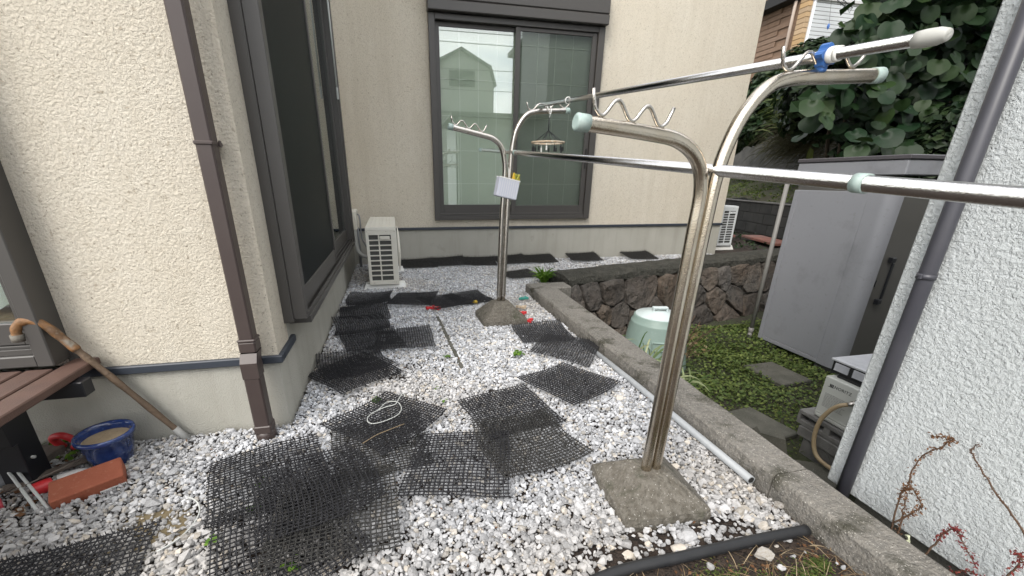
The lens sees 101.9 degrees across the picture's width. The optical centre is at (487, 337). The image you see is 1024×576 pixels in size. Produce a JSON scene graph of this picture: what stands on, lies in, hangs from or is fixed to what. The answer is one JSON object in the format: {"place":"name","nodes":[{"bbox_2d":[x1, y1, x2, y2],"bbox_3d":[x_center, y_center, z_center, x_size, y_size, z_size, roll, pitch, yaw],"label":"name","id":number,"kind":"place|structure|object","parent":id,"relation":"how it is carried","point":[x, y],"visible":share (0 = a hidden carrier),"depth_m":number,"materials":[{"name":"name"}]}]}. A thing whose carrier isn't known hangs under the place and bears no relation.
{"place":"outdoors","nodes":[
{"label":"outdoors","id":0,"kind":"place"},
{"bbox_2d":[0,254,845,575],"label":"gravel","id":1,"kind":"structure","parent":0,"point":[724,484],"depth_m":1.59,"materials":[{"name":"gravel"}]},
{"bbox_2d":[7,472,49,509],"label":"litter tongs","id":2,"kind":"object","parent":1,"relation":"on","point":[32,489],"visible":0.79,"depth_m":1.48,"materials":[{"name":"white plastic"}]},
{"bbox_2d":[4,457,84,494],"bbox_3d":[-1.602,0.482,1.603,0.012,0.026,0.377,11,23,25],"label":"thin stake","id":3,"kind":"object","parent":1,"relation":"on","point":[44,476],"visible":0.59,"depth_m":1.53,"materials":[{"name":"brown wood"}]},
{"bbox_2d":[2,458,87,492],"bbox_3d":[-1.669,0.510,1.628,0.036,0.018,0.320,18,27,38],"label":"wood strip","id":4,"kind":"object","parent":1,"relation":"on","point":[7,487],"visible":0.56,"depth_m":1.60,"materials":[{"name":"grey wood"}]},
{"bbox_2d":[0,453,89,530],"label":"fallen leaves","id":5,"kind":"object","parent":1,"relation":"on","point":[20,514],"visible":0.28,"depth_m":1.44,"materials":[{"name":"brown plant"}]},
{"bbox_2d":[0,357,100,492],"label":"bench","id":6,"kind":"object","parent":1,"relation":"on","point":[21,393],"visible":0.85,"depth_m":1.51,"materials":[{"name":"brown"}]},
{"bbox_2d":[42,445,66,461],"bbox_3d":[-1.900,0.482,1.695,0.260,0.040,0.099,0,21,-1],"label":"timber offcut","id":7,"kind":"object","parent":1,"relation":"on","point":[52,452],"visible":0.29,"depth_m":1.71,"materials":[{"name":"grey wood"}]},
{"bbox_2d":[31,468,87,495],"bbox_3d":[-1.603,0.535,1.563,0.052,0.051,0.164,19,27,39],"label":"red capped bottle","id":8,"kind":"object","parent":1,"relation":"on","point":[40,486],"visible":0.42,"depth_m":1.52,"materials":[{"name":"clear plastic"}]},
{"bbox_2d":[48,432,76,449],"bbox_3d":[-1.765,0.430,1.728,0.102,0.093,0.047,1,21,1],"label":"red hose loop","id":9,"kind":"object","parent":1,"relation":"on","point":[54,439],"visible":0.69,"depth_m":1.71,"materials":[{"name":"plastic"}]},
{"bbox_2d":[55,450,79,459],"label":"weed","id":10,"kind":"object","parent":1,"relation":"on","point":[68,456],"visible":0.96,"depth_m":1.69,"materials":[{"name":"green plant"}]},
{"bbox_2d":[0,519,161,575],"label":"spike mat","id":11,"kind":"object","parent":1,"relation":"on","point":[55,562],"visible":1,"depth_m":1.23,"materials":[{"name":"black plastic"}]},
{"bbox_2d":[48,457,127,509],"bbox_3d":[-1.476,0.540,1.536,0.208,0.093,0.113,-17,27,-38],"label":"paver brick","id":12,"kind":"object","parent":1,"relation":"on","point":[99,479],"visible":0.83,"depth_m":1.51,"materials":[{"name":"orange brick"}]},
{"bbox_2d":[9,318,193,442],"bbox_3d":[-1.526,0.202,1.678,0.454,0.642,0.045,-8,23,-21],"label":"walking cane","id":13,"kind":"object","parent":1,"relation":"on","point":[17,335],"visible":0.98,"depth_m":1.62,"materials":[{"name":"brown wood"}]},
{"bbox_2d":[71,419,135,466],"bbox_3d":[-1.531,0.444,1.678,0.196,0.150,0.196,-4,21,-12],"label":"flower pot","id":14,"kind":"object","parent":1,"relation":"on","point":[101,442],"visible":0.88,"depth_m":1.65,"materials":[{"name":"blue ceramic"}]},
{"bbox_2d":[107,496,200,560],"bbox_3d":[-1.107,0.630,1.374,0.266,0.029,0.250,-4,21,-12],"label":"round lid","id":15,"kind":"object","parent":1,"relation":"on","point":[165,514],"visible":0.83,"depth_m":1.40,"materials":[{"name":"plastic"}]},
{"bbox_2d":[203,432,334,529],"bbox_3d":[-0.830,0.510,1.573,0.410,0.045,0.430,-11,24,-27],"label":"spike mat","id":16,"kind":"object","parent":1,"relation":"on","point":[224,468],"visible":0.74,"depth_m":1.57,"materials":[{"name":"black plastic"}]},
{"bbox_2d":[206,472,373,575],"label":"spike mat","id":17,"kind":"object","parent":1,"relation":"on","point":[229,557],"visible":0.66,"depth_m":1.27,"materials":[{"name":"black plastic"}]},
{"bbox_2d":[255,462,402,575],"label":"spike mat","id":18,"kind":"object","parent":17,"relation":"on","point":[312,544],"visible":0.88,"depth_m":1.31,"materials":[{"name":"black plastic"}]},
{"bbox_2d":[244,440,384,545],"bbox_3d":[-0.620,0.515,1.484,0.425,0.045,0.430,-13,24,-30],"label":"spike mat","id":19,"kind":"object","parent":1,"relation":"on","point":[308,497],"visible":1,"depth_m":1.47,"materials":[{"name":"black plastic"}]},
{"bbox_2d":[315,345,394,379],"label":"spike mat","id":20,"kind":"object","parent":1,"relation":"on","point":[328,359],"visible":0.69,"depth_m":2.58,"materials":[{"name":"black plastic"}]},
{"bbox_2d":[308,351,403,394],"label":"spike mat","id":21,"kind":"object","parent":1,"relation":"on","point":[361,377],"visible":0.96,"depth_m":2.40,"materials":[{"name":"black plastic"}]},
{"bbox_2d":[332,312,389,335],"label":"spike mat","id":22,"kind":"object","parent":1,"relation":"on","point":[372,326],"visible":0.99,"depth_m":3.21,"materials":[{"name":"black plastic"}]},
{"bbox_2d":[338,302,390,319],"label":"spike mat","id":23,"kind":"object","parent":1,"relation":"on","point":[350,309],"visible":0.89,"depth_m":3.53,"materials":[{"name":"black plastic"}]},
{"bbox_2d":[346,290,392,305],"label":"spike mat","id":24,"kind":"object","parent":1,"relation":"on","point":[381,298],"visible":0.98,"depth_m":3.90,"materials":[{"name":"black plastic"}]},
{"bbox_2d":[340,324,405,351],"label":"spike mat","id":25,"kind":"object","parent":1,"relation":"on","point":[352,342],"visible":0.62,"depth_m":2.92,"materials":[{"name":"black plastic"}]},
{"bbox_2d":[364,217,405,289],"bbox_3d":[-1.199,-1.014,4.790,0.444,0.656,1.142,-4,21,-12],"label":"air conditioner","id":26,"kind":"object","parent":1,"relation":"on","point":[384,268],"visible":1,"depth_m":4.30,"materials":[{"name":"white plastic"}]},
{"bbox_2d":[331,409,438,480],"bbox_3d":[-0.457,0.449,1.786,0.414,0.045,0.429,-6,22,-20],"label":"spike mat","id":27,"kind":"object","parent":1,"relation":"on","point":[378,454],"visible":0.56,"depth_m":1.74,"materials":[{"name":"black plastic"}]},
{"bbox_2d":[319,391,446,455],"bbox_3d":[-0.467,0.364,1.928,0.430,0.045,0.426,12,25,30],"label":"spike mat","id":28,"kind":"object","parent":27,"relation":"on","point":[385,411],"visible":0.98,"depth_m":1.91,"materials":[{"name":"black plastic"}]},
{"bbox_2d":[367,393,404,423],"bbox_3d":[-0.465,0.338,1.991,0.122,0.017,0.285,9,22,20],"label":"white wire loop","id":29,"kind":"object","parent":28,"relation":"on","point":[387,406],"visible":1,"depth_m":1.99,"materials":[{"name":"plastic"}]},
{"bbox_2d":[374,323,435,349],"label":"spike mat","id":30,"kind":"object","parent":1,"relation":"on","point":[412,341],"visible":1,"depth_m":2.91,"materials":[{"name":"black plastic"}]},
{"bbox_2d":[386,290,437,304],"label":"spike mat","id":31,"kind":"object","parent":1,"relation":"on","point":[404,299],"visible":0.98,"depth_m":3.87,"materials":[{"name":"black plastic"}]},
{"bbox_2d":[401,256,437,267],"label":"spike mat","id":32,"kind":"object","parent":1,"relation":"on","point":[416,263],"visible":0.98,"depth_m":5.49,"materials":[{"name":"black plastic"}]},
{"bbox_2d":[415,291,473,308],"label":"spike mat","id":33,"kind":"object","parent":1,"relation":"on","point":[449,301],"visible":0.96,"depth_m":3.83,"materials":[{"name":"black plastic"}]},
{"bbox_2d":[430,254,464,265],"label":"spike mat","id":34,"kind":"object","parent":1,"relation":"on","point":[449,261],"visible":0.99,"depth_m":5.61,"materials":[{"name":"black plastic"}]},
{"bbox_2d":[436,316,463,368],"bbox_3d":[-0.293,0.010,3.038,0.026,0.024,1.040,-5,22,-14],"label":"edging strip","id":35,"kind":"object","parent":1,"relation":"on","point":[460,365],"visible":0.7,"depth_m":2.92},
{"bbox_2d":[87,315,818,571],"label":"litter","id":36,"kind":"object","parent":1,"relation":"on","point":[755,569],"visible":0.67,"depth_m":1.48,"materials":[{"name":"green plant"}]},
{"bbox_2d":[397,428,510,498],"bbox_3d":[-0.115,0.483,1.655,0.409,0.038,0.423,0,21,2],"label":"spike mat","id":37,"kind":"object","parent":1,"relation":"on","point":[455,469],"visible":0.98,"depth_m":1.62,"materials":[{"name":"black plastic"}]},
{"bbox_2d":[446,289,495,304],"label":"spike mat","id":38,"kind":"object","parent":1,"relation":"on","point":[471,296],"visible":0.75,"depth_m":4.04,"materials":[{"name":"black plastic"}]},
{"bbox_2d":[463,254,496,265],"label":"spike mat","id":39,"kind":"object","parent":1,"relation":"on","point":[477,260],"visible":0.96,"depth_m":5.68,"materials":[{"name":"black plastic"}]},
{"bbox_2d":[447,102,570,326],"bbox_3d":[0.162,-0.906,3.198,0.925,1.674,0.368,-4,21,-12],"label":"laundry stand","id":40,"kind":"object","parent":1,"relation":"on","point":[501,310],"visible":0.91,"depth_m":3.23,"materials":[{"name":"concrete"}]},
{"bbox_2d":[493,163,519,199],"bbox_3d":[0.147,-1.156,3.069,0.210,0.260,0.062,-9,23,-23],"label":"peg basket","id":41,"kind":"object","parent":40,"relation":"hanging from","point":[506,187],"visible":1,"depth_m":3.06,"materials":[{"name":"white plastic"}]},
{"bbox_2d":[531,106,564,152],"bbox_3d":[0.443,-1.526,3.023,0.246,0.319,0.246,-4,21,-12],"label":"pinch hanger","id":42,"kind":"object","parent":40,"relation":"hanging from","point":[557,141],"visible":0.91,"depth_m":3.02,"materials":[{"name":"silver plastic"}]},
{"bbox_2d":[457,382,565,439],"bbox_3d":[0.102,0.341,2.030,0.409,0.038,0.423,-8,22,-25],"label":"spike mat","id":43,"kind":"object","parent":1,"relation":"on","point":[495,406],"visible":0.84,"depth_m":2.06,"materials":[{"name":"black plastic"}]},
{"bbox_2d":[493,252,530,263],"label":"spike mat","id":44,"kind":"object","parent":1,"relation":"on","point":[513,259],"visible":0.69,"depth_m":5.78,"materials":[{"name":"black plastic"}]},
{"bbox_2d":[506,268,536,277],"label":"spike mat","id":45,"kind":"object","parent":1,"relation":"on","point":[522,272],"visible":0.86,"depth_m":4.98,"materials":[{"name":"black plastic"}]},
{"bbox_2d":[471,405,593,477],"bbox_3d":[0.168,0.424,1.781,0.428,0.052,0.418,-7,22,-20],"label":"spike mat","id":46,"kind":"object","parent":1,"relation":"on","point":[533,447],"visible":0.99,"depth_m":1.75,"materials":[{"name":"black plastic"}]},
{"bbox_2d":[522,252,558,262],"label":"spike mat","id":47,"kind":"object","parent":1,"relation":"on","point":[542,258],"visible":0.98,"depth_m":5.88,"materials":[{"name":"black plastic"}]},
{"bbox_2d":[511,319,573,342],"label":"spike mat","id":48,"kind":"object","parent":1,"relation":"on","point":[552,324],"visible":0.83,"depth_m":3.15,"materials":[{"name":"black plastic"}]},
{"bbox_2d":[529,266,557,282],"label":"dandelion","id":49,"kind":"object","parent":1,"relation":"on","point":[543,276],"visible":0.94,"depth_m":4.63,"materials":[{"name":"green plant"}]},
{"bbox_2d":[529,332,598,366],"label":"spike mat","id":50,"kind":"object","parent":1,"relation":"on","point":[553,339],"visible":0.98,"depth_m":2.77,"materials":[{"name":"black plastic"}]},
{"bbox_2d":[517,361,620,404],"bbox_3d":[0.459,0.232,2.315,0.426,0.045,0.430,-16,26,-40],"label":"spike mat","id":51,"kind":"object","parent":1,"relation":"on","point":[588,395],"visible":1,"depth_m":2.30,"materials":[{"name":"black plastic"}]},
{"bbox_2d":[565,251,601,260],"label":"spike mat","id":52,"kind":"object","parent":1,"relation":"on","point":[584,256],"visible":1,"depth_m":6.01,"materials":[{"name":"black plastic"}]},
{"bbox_2d":[620,250,658,258],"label":"spike mat","id":53,"kind":"object","parent":1,"relation":"on","point":[644,254],"visible":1,"depth_m":6.21,"materials":[{"name":"black plastic"}]},
{"bbox_2d":[579,340,754,483],"bbox_3d":[0.842,0.284,2.275,0.042,0.035,1.506,-4,21,-12],"label":"pvc pipe","id":54,"kind":"object","parent":1,"relation":"on","point":[737,468],"visible":0.91,"depth_m":1.88,"materials":[{"name":"plastic"}]},
{"bbox_2d":[0,232,859,575],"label":"garden terrace","id":55,"kind":"structure","parent":0,"point":[738,554],"depth_m":1.37,"materials":[{"name":"gravel"}]},
{"bbox_2d":[0,0,765,448],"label":"house","id":56,"kind":"structure","parent":55,"relation":"on","point":[186,186],"depth_m":1.87,"materials":[{"name":"beige paint"}]},
{"bbox_2d":[0,161,79,368],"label":"window","id":57,"kind":"structure","parent":56,"relation":"in","point":[23,284],"depth_m":1.51,"materials":[{"name":"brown metal"}]},
{"bbox_2d":[227,0,354,322],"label":"sliding door","id":58,"kind":"structure","parent":56,"relation":"in","point":[285,49],"depth_m":2.18,"materials":[{"name":"brown metal"}]},
{"bbox_2d":[352,209,358,229],"bbox_3d":[-1.685,-1.486,5.204,0.085,0.235,0.350,-4,21,-12],"label":"duct cover","id":59,"kind":"object","parent":56,"relation":"attached to","point":[355,218],"visible":0.5,"depth_m":5.07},
{"bbox_2d":[354,214,366,267],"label":"refrigerant pipes","id":60,"kind":"object","parent":56,"relation":"attached to","point":[358,245],"visible":0.7,"depth_m":5.17,"materials":[{"name":"white plastic"}]},
{"bbox_2d":[426,0,610,219],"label":"window","id":61,"kind":"structure","parent":56,"relation":"in","point":[488,59],"depth_m":5.33,"materials":[{"name":"glass"}]},
{"bbox_2d":[590,524,811,575],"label":"edging tube","id":62,"kind":"object","parent":55,"relation":"on","point":[633,567],"visible":1,"depth_m":1.28,"materials":[{"name":"plastic"}]},
{"bbox_2d":[715,205,738,249],"bbox_3d":[3.946,-1.978,7.330,0.425,0.719,0.812,-4,21,-12],"label":"air conditioner","id":63,"kind":"object","parent":55,"relation":"on","point":[727,227],"visible":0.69,"depth_m":6.98,"materials":[{"name":"white plastic"}]},
{"bbox_2d":[572,46,888,532],"bbox_3d":[0.669,-0.080,1.314,0.954,1.486,0.325,-4,21,-12],"label":"laundry stand","id":64,"kind":"object","parent":55,"relation":"on","point":[653,487],"visible":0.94,"depth_m":1.26,"materials":[{"name":"metal"}]},
{"bbox_2d":[534,27,953,107],"bbox_3d":[0.665,-1.182,1.981,0.054,0.248,2.531,-5,22,-13],"label":"laundry pole","id":65,"kind":"object","parent":64,"relation":"attached to","point":[829,53],"visible":0.97,"depth_m":1.12,"materials":[{"name":"metal"}]},
{"bbox_2d":[478,148,1023,208],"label":"laundry pole","id":66,"kind":"object","parent":64,"relation":"attached to","point":[1002,195],"visible":0.96,"depth_m":0.81,"materials":[{"name":"metal"}]},
{"bbox_2d":[630,535,870,575],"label":"dead grass","id":67,"kind":"structure","parent":55,"relation":"on","point":[813,545],"depth_m":1.26,"materials":[{"name":"plant"}]},
{"bbox_2d":[733,231,768,249],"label":"path weeds","id":68,"kind":"object","parent":55,"relation":"on","point":[741,245],"visible":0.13,"depth_m":7.38,"materials":[{"name":"green plant"}]},
{"bbox_2d":[725,198,790,239],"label":"block wall","id":69,"kind":"structure","parent":55,"relation":"on","point":[757,217],"depth_m":8.80,"materials":[{"name":"grey concrete"}]},
{"bbox_2d":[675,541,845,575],"bbox_3d":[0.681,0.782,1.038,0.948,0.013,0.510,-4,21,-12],"label":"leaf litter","id":70,"kind":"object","parent":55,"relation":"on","point":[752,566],"visible":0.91,"depth_m":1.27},
{"bbox_2d":[681,552,840,575],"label":"moss","id":71,"kind":"object","parent":55,"relation":"on","point":[820,564],"visible":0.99,"depth_m":1.25,"materials":[{"name":"green plant"}]},
{"bbox_2d":[741,235,781,245],"bbox_3d":[5.235,-1.831,7.769,0.380,0.044,1.232,3,21,6],"label":"terracotta slab","id":72,"kind":"object","parent":55,"relation":"on","point":[763,239],"depth_m":7.82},
{"bbox_2d":[6,197,855,501],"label":"ground","id":73,"kind":"structure","parent":0,"point":[780,415],"depth_m":3.79,"materials":[{"name":"plant"}]},
{"bbox_2d":[639,332,663,361],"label":"grass tuft","id":74,"kind":"object","parent":73,"relation":"on","point":[656,352],"visible":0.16,"depth_m":2.97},
{"bbox_2d":[625,306,686,375],"bbox_3d":[1.629,-0.010,4.025,0.626,0.608,0.626,-4,21,-12],"label":"compost bin","id":75,"kind":"object","parent":73,"relation":"on","point":[652,321],"visible":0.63,"depth_m":3.83,"materials":[{"name":"green plastic"}]},
{"bbox_2d":[547,248,779,336],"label":"stone wall","id":76,"kind":"structure","parent":73,"relation":"on","point":[615,297],"depth_m":5.00,"materials":[{"name":"stone"}]},
{"bbox_2d":[680,360,717,393],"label":"grass tuft","id":77,"kind":"object","parent":73,"relation":"on","point":[690,381],"visible":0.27,"depth_m":2.66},
{"bbox_2d":[685,316,719,358],"bbox_3d":[1.911,0.058,3.975,0.324,0.526,0.382,-4,21,-12],"label":"dry plant","id":78,"kind":"object","parent":73,"relation":"on","point":[690,344],"visible":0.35,"depth_m":3.91,"materials":[{"name":"plant"}]},
{"bbox_2d":[525,282,955,575],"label":"kerb","id":79,"kind":"structure","parent":73,"relation":"on","point":[849,532],"depth_m":1.57,"materials":[{"name":"concrete"}]},
{"bbox_2d":[890,432,958,534],"bbox_3d":[1.306,0.516,1.288,0.050,0.535,0.077,1,21,2],"label":"dried weed","id":80,"kind":"object","parent":79,"relation":"on","point":[910,487],"visible":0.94,"depth_m":1.27,"materials":[{"name":"brown plant"}]},
{"bbox_2d":[924,523,984,575],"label":"dried weed","id":81,"kind":"object","parent":79,"relation":"on","point":[954,529],"visible":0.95,"depth_m":1.17,"materials":[{"name":"red plant"}]},
{"bbox_2d":[969,442,1023,534],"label":"dried weed","id":82,"kind":"object","parent":79,"relation":"on","point":[1000,499],"visible":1,"depth_m":1.11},
{"bbox_2d":[1002,547,1023,575],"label":"dried weed","id":83,"kind":"object","parent":79,"relation":"on","point":[1020,556],"visible":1,"depth_m":1.06,"materials":[{"name":"red plant"}]},
{"bbox_2d":[688,323,828,456],"bbox_3d":[2.414,0.485,3.544,3.154,0.038,3.323,-4,21,-12],"label":"yard moss","id":84,"kind":"object","parent":73,"relation":"on","point":[780,411],"visible":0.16,"depth_m":3.53,"materials":[{"name":"green plant"}]},
{"bbox_2d":[685,318,835,420],"bbox_3d":[2.301,0.274,4.003,3.162,0.104,2.292,-4,21,-12],"label":"clover","id":85,"kind":"object","parent":73,"relation":"on","point":[714,382],"visible":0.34,"depth_m":4.02,"materials":[{"name":"green plant"}]},
{"bbox_2d":[729,407,797,440],"bbox_3d":[2.024,0.650,3.098,0.290,0.044,0.400,-7,22,-20],"label":"paving slab","id":86,"kind":"object","parent":73,"relation":"on","point":[750,417],"depth_m":3.10,"materials":[{"name":"concrete"}]},
{"bbox_2d":[747,184,789,337],"bbox_3d":[3.016,-0.792,4.481,0.053,1.676,0.086,20,28,41],"label":"standing pipe","id":87,"kind":"object","parent":73,"relation":"on","point":[769,256],"visible":0.89,"depth_m":4.46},
{"bbox_2d":[752,426,787,454],"bbox_3d":[1.920,0.697,2.851,0.280,0.130,0.197,15,25,33],"label":"wedge block","id":88,"kind":"object","parent":73,"relation":"on","point":[776,438],"depth_m":2.79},
{"bbox_2d":[743,362,811,388],"bbox_3d":[2.721,0.345,3.911,0.350,0.044,0.430,-5,22,-14],"label":"paving slab","id":89,"kind":"object","parent":73,"relation":"on","point":[778,375],"depth_m":3.86,"materials":[{"name":"concrete"}]},
{"bbox_2d":[795,460,836,487],"bbox_3d":[2.033,0.859,2.556,0.243,0.082,0.243,10,23,23],"label":"broken slab","id":90,"kind":"object","parent":73,"relation":"on","point":[821,471],"depth_m":2.57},
{"bbox_2d":[799,438,834,464],"bbox_3d":[2.273,0.805,2.624,0.215,0.137,0.460,-4,21,-12],"label":"concrete block","id":91,"kind":"object","parent":73,"relation":"on","point":[806,448],"depth_m":2.73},
{"bbox_2d":[797,425,837,456],"bbox_3d":[2.268,0.707,2.579,0.230,0.072,0.550,-4,21,-12],"label":"concrete block","id":92,"kind":"object","parent":91,"relation":"on","point":[825,445],"depth_m":2.66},
{"bbox_2d":[796,407,843,446],"bbox_3d":[2.272,0.621,2.556,0.220,0.098,0.605,-4,21,-12],"label":"concrete block","id":93,"kind":"object","parent":92,"relation":"on","point":[808,418],"depth_m":2.67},
{"bbox_2d":[814,354,872,430],"bbox_3d":[2.383,0.412,2.411,0.511,0.394,0.670,-4,21,-12],"label":"water heater","id":94,"kind":"object","parent":93,"relation":"on","point":[843,385],"visible":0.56,"depth_m":2.56,"materials":[{"name":"grey metal"}]},
{"bbox_2d":[811,403,847,469],"bbox_3d":[2.114,0.610,2.463,0.061,0.437,0.331,-4,21,-12],"label":"garden hose","id":95,"kind":"object","parent":94,"relation":"attached to","point":[824,415],"visible":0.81,"depth_m":2.58,"materials":[{"name":"beige rubber"}]},
{"bbox_2d":[758,154,945,374],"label":"storage shed","id":96,"kind":"structure","parent":73,"relation":"on","point":[843,256],"depth_m":3.81,"materials":[{"name":"grey metal"}]},
{"bbox_2d":[849,197,929,355],"bbox_3d":[3.808,-0.477,3.750,0.887,1.580,0.028,-4,21,-12],"label":"door","id":97,"kind":"structure","parent":96,"relation":"in","point":[912,210],"depth_m":3.63,"materials":[{"name":"metal"}]},
{"bbox_2d":[789,0,1002,158],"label":"broad leaved tree","id":98,"kind":"object","parent":73,"relation":"on","point":[895,108],"visible":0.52,"depth_m":4.76,"materials":[{"name":"green plant"}]},
{"bbox_2d":[828,0,1023,575],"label":"neighbour house","id":99,"kind":"structure","parent":73,"relation":"on","point":[948,355],"depth_m":1.21,"materials":[{"name":"white paint"}]},
{"bbox_2d":[726,178,798,202],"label":"grass bank","id":100,"kind":"structure","parent":0,"point":[768,195],"depth_m":9.96,"materials":[{"name":"plant"}]},
{"bbox_2d":[735,51,805,155],"bbox_3d":[7.229,-5.851,10.761,1.538,2.191,3.604,-4,21,-12],"label":"ivy thicket","id":101,"kind":"object","parent":100,"relation":"on","point":[746,138],"visible":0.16,"depth_m":10.50,"materials":[{"name":"green plant"}]},
{"bbox_2d":[733,134,837,169],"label":"concrete retaining wall","id":102,"kind":"structure","parent":100,"relation":"on","point":[741,157],"depth_m":13.18,"materials":[{"name":"concrete"}]},
{"bbox_2d":[743,118,836,169],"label":"hanging grass","id":103,"kind":"structure","parent":100,"relation":"on","point":[786,147],"depth_m":9.23,"materials":[{"name":"plant"}]},
{"bbox_2d":[770,20,967,146],"bbox_3d":[7.151,-5.346,7.345,3.078,3.554,2.471,6,22,14],"label":"tall shrub","id":104,"kind":"object","parent":100,"relation":"on","point":[788,119],"visible":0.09,"depth_m":8.18,"materials":[{"name":"green plant"}]},
{"bbox_2d":[903,88,969,177],"bbox_3d":[5.986,-2.307,5.128,2.336,1.867,0.895,-9,23,-24],"label":"shaded shrub","id":105,"kind":"object","parent":100,"relation":"on","point":[935,137],"visible":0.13,"depth_m":4.74,"materials":[{"name":"green plant"}]},
{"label":"hillside","id":106,"kind":"structure","parent":0,"visible":0},
{"bbox_2d":[753,51,800,153],"bbox_3d":[6.714,-5.127,9.090,1.620,2.000,2.046,-4,21,-12],"label":"dwarf bamboo","id":107,"kind":"object","parent":106,"relation":"on","point":[776,115],"visible":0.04,"depth_m":9.41,"materials":[{"name":"green plant"}]},
{"bbox_2d":[749,36,846,83],"bbox_3d":[8.750,-6.815,10.191,3.937,1.647,1.966,12,24,27],"label":"clipped hedge","id":108,"kind":"object","parent":106,"relation":"on","point":[810,44],"visible":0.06,"depth_m":10.10,"materials":[{"name":"green plant"}]},
{"bbox_2d":[749,0,862,134],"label":"hill house","id":109,"kind":"structure","parent":106,"relation":"on","point":[789,24],"depth_m":12.28,"materials":[{"name":"beige wood"}]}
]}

